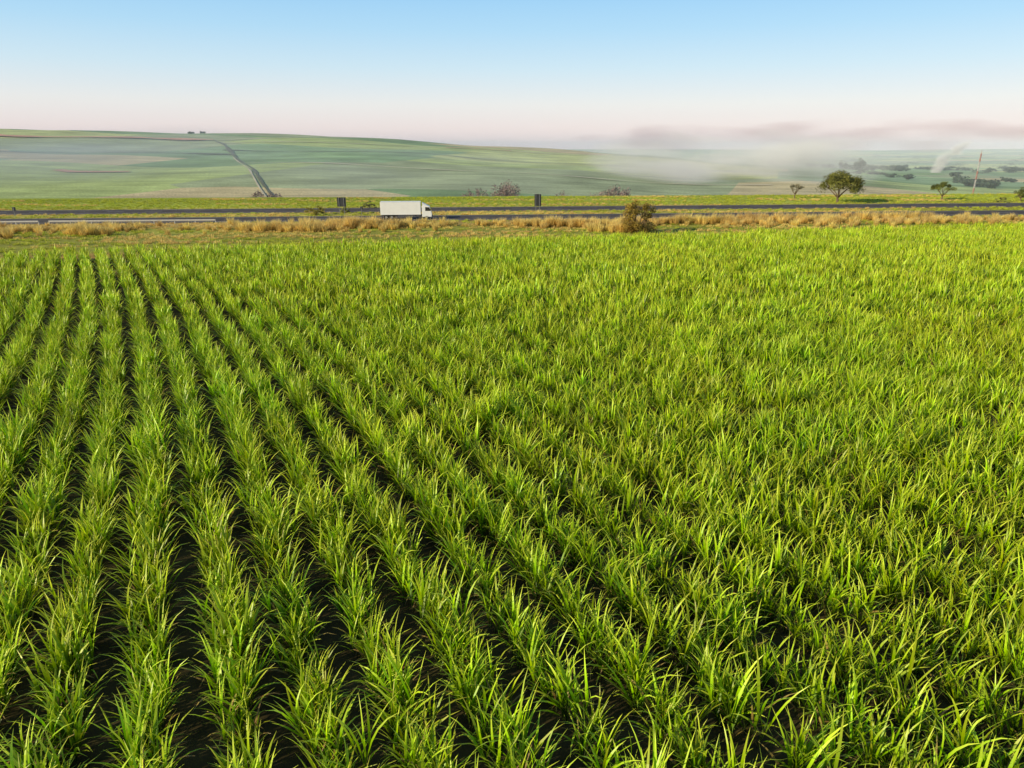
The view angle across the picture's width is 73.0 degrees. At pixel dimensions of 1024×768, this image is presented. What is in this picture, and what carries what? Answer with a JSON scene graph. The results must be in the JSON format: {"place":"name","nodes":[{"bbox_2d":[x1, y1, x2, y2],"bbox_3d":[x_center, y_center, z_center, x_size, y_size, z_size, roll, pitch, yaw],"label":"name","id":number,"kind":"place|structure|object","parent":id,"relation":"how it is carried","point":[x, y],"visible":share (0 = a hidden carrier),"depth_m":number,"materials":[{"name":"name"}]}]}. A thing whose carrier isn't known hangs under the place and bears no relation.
{"place":"outdoors","nodes":[
{"label":"outdoors","id":0,"kind":"place"},
{"bbox_2d":[56,169,128,171],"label":"farm track","id":1,"kind":"structure","parent":0,"point":[64,170],"depth_m":664.72,"materials":[{"name":"red soil"}]},
{"bbox_2d":[0,134,212,139],"bbox_3d":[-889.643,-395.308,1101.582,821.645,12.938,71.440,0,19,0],"label":"farm track","id":2,"kind":"structure","parent":0,"point":[108,136],"depth_m":1092.70,"materials":[{"name":"red soil"}]},
{"bbox_2d":[0,151,232,154],"bbox_3d":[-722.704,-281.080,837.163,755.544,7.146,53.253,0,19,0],"label":"farm track","id":3,"kind":"structure","parent":0,"point":[112,152],"depth_m":853.52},
{"bbox_2d":[214,140,236,156],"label":"farm track","id":4,"kind":"structure","parent":0,"point":[229,150],"depth_m":912.94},
{"bbox_2d":[233,157,265,195],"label":"farm track","id":5,"kind":"structure","parent":0,"point":[250,171],"depth_m":592.46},
{"bbox_2d":[235,157,272,195],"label":"farm track","id":6,"kind":"structure","parent":0,"point":[259,177],"depth_m":611.98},
{"bbox_2d":[233,141,684,159],"bbox_3d":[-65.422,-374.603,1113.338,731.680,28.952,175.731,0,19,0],"label":"farm track","id":7,"kind":"structure","parent":0,"point":[422,146],"depth_m":1119.83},
{"bbox_2d":[223,149,716,170],"bbox_3d":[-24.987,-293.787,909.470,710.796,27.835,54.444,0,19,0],"label":"farm track","id":8,"kind":"structure","parent":0,"point":[468,157],"depth_m":913.88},
{"bbox_2d":[0,221,1023,767],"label":"sugarcane field","id":9,"kind":"structure","parent":0,"point":[954,279],"depth_m":23.97,"materials":[{"name":"green plant"}]},
{"bbox_2d":[0,129,1023,767],"bbox_3d":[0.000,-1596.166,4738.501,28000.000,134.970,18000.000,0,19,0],"label":"ground","id":10,"kind":"structure","parent":0,"point":[160,165],"depth_m":24.63,"materials":[{"name":"green plant"}]},
{"bbox_2d":[1,221,39,224],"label":"guardrail","id":11,"kind":"object","parent":10,"relation":"on","point":[15,222],"visible":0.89,"depth_m":141.31,"materials":[{"name":"silver metal"}]},
{"bbox_2d":[48,219,215,223],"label":"guardrail","id":12,"kind":"object","parent":10,"relation":"on","point":[112,221],"visible":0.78,"depth_m":143.17,"materials":[{"name":"silver metal"}]},
{"bbox_2d":[304,205,324,214],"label":"bush","id":13,"kind":"object","parent":10,"relation":"on","point":[320,210],"visible":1,"depth_m":162.05,"materials":[{"name":"green plant"}]},
{"bbox_2d":[337,197,345,213],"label":"road sign","id":14,"kind":"object","parent":10,"relation":"on","point":[341,201],"visible":0.98,"depth_m":162.35,"materials":[{"name":"grey metal"}]},
{"bbox_2d":[340,207,349,212],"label":"bush","id":15,"kind":"object","parent":10,"relation":"on","point":[346,210],"visible":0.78,"depth_m":167.34,"materials":[{"name":"green plant"}]},
{"bbox_2d":[362,201,376,207],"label":"bush","id":16,"kind":"object","parent":10,"relation":"on","point":[369,205],"visible":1,"depth_m":179.43,"materials":[{"name":"green plant"}]},
{"bbox_2d":[249,179,630,196],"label":"thicket","id":17,"kind":"object","parent":10,"relation":"on","point":[504,191],"visible":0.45,"depth_m":313.92,"materials":[{"name":"green plant"}]},
{"bbox_2d":[0,193,1023,253],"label":"verge grass","id":18,"kind":"structure","parent":10,"relation":"on","point":[82,228],"depth_m":141.47,"materials":[{"name":"plant"}]},
{"bbox_2d":[0,203,1023,224],"bbox_3d":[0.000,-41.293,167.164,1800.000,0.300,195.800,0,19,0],"label":"highway","id":19,"kind":"structure","parent":10,"relation":"on","point":[434,209],"depth_m":169.47,"materials":[{"name":"grey asphalt"}]},
{"bbox_2d":[380,201,432,219],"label":"box truck","id":20,"kind":"object","parent":19,"relation":"on","point":[392,209],"visible":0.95,"depth_m":150.21,"materials":[{"name":"white metal"}]},
{"bbox_2d":[3,203,1023,223],"bbox_3d":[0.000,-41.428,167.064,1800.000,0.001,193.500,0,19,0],"label":"road markings","id":21,"kind":"object","parent":19,"relation":"on","point":[512,208],"visible":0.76,"depth_m":166.82,"materials":[{"name":"paint"}]},
{"bbox_2d":[264,162,770,184],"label":"farm track","id":22,"kind":"structure","parent":10,"relation":"on","point":[520,172],"depth_m":694.59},
{"bbox_2d":[534,194,540,211],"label":"road sign","id":23,"kind":"object","parent":10,"relation":"on","point":[537,200],"visible":0.9,"depth_m":166.23,"materials":[{"name":"grey metal"}]},
{"bbox_2d":[187,131,1023,188],"bbox_3d":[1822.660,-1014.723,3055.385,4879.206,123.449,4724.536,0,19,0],"label":"distant trees","id":24,"kind":"object","parent":10,"relation":"on","point":[862,164],"visible":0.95,"depth_m":1574.07,"materials":[{"name":"green plant"}]},
{"bbox_2d":[621,199,657,233],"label":"bush","id":25,"kind":"object","parent":10,"relation":"on","point":[632,208],"visible":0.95,"depth_m":123.23,"materials":[{"name":"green plant"}]},
{"bbox_2d":[790,183,803,198],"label":"acacia tree","id":26,"kind":"object","parent":10,"relation":"on","point":[796,186],"visible":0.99,"depth_m":211.59,"materials":[{"name":"green plant"}]},
{"bbox_2d":[815,170,865,201],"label":"acacia tree","id":27,"kind":"object","parent":10,"relation":"on","point":[840,179],"visible":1,"depth_m":192.63,"materials":[{"name":"green plant"}]},
{"bbox_2d":[930,182,956,198],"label":"acacia tree","id":28,"kind":"object","parent":10,"relation":"on","point":[941,185],"visible":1,"depth_m":204.32,"materials":[{"name":"green plant"}]},
{"bbox_2d":[972,152,981,192],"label":"radio mast","id":29,"kind":"object","parent":10,"relation":"on","point":[977,173],"visible":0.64,"depth_m":483.63,"materials":[{"name":"grey metal"}]},
{"bbox_2d":[995,196,1007,201],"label":"bush","id":30,"kind":"object","parent":10,"relation":"on","point":[1004,198],"visible":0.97,"depth_m":197.58,"materials":[{"name":"green plant"}]},
{"bbox_2d":[1013,187,1023,200],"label":"broadleaf tree","id":31,"kind":"object","parent":10,"relation":"on","point":[1020,193],"visible":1,"depth_m":200.99,"materials":[{"name":"green plant"}]},
{"bbox_2d":[0,0,1023,149],"label":"sky","id":32,"kind":"structure","parent":0,"point":[553,74],"materials":[{"name":"blue"}]}
]}

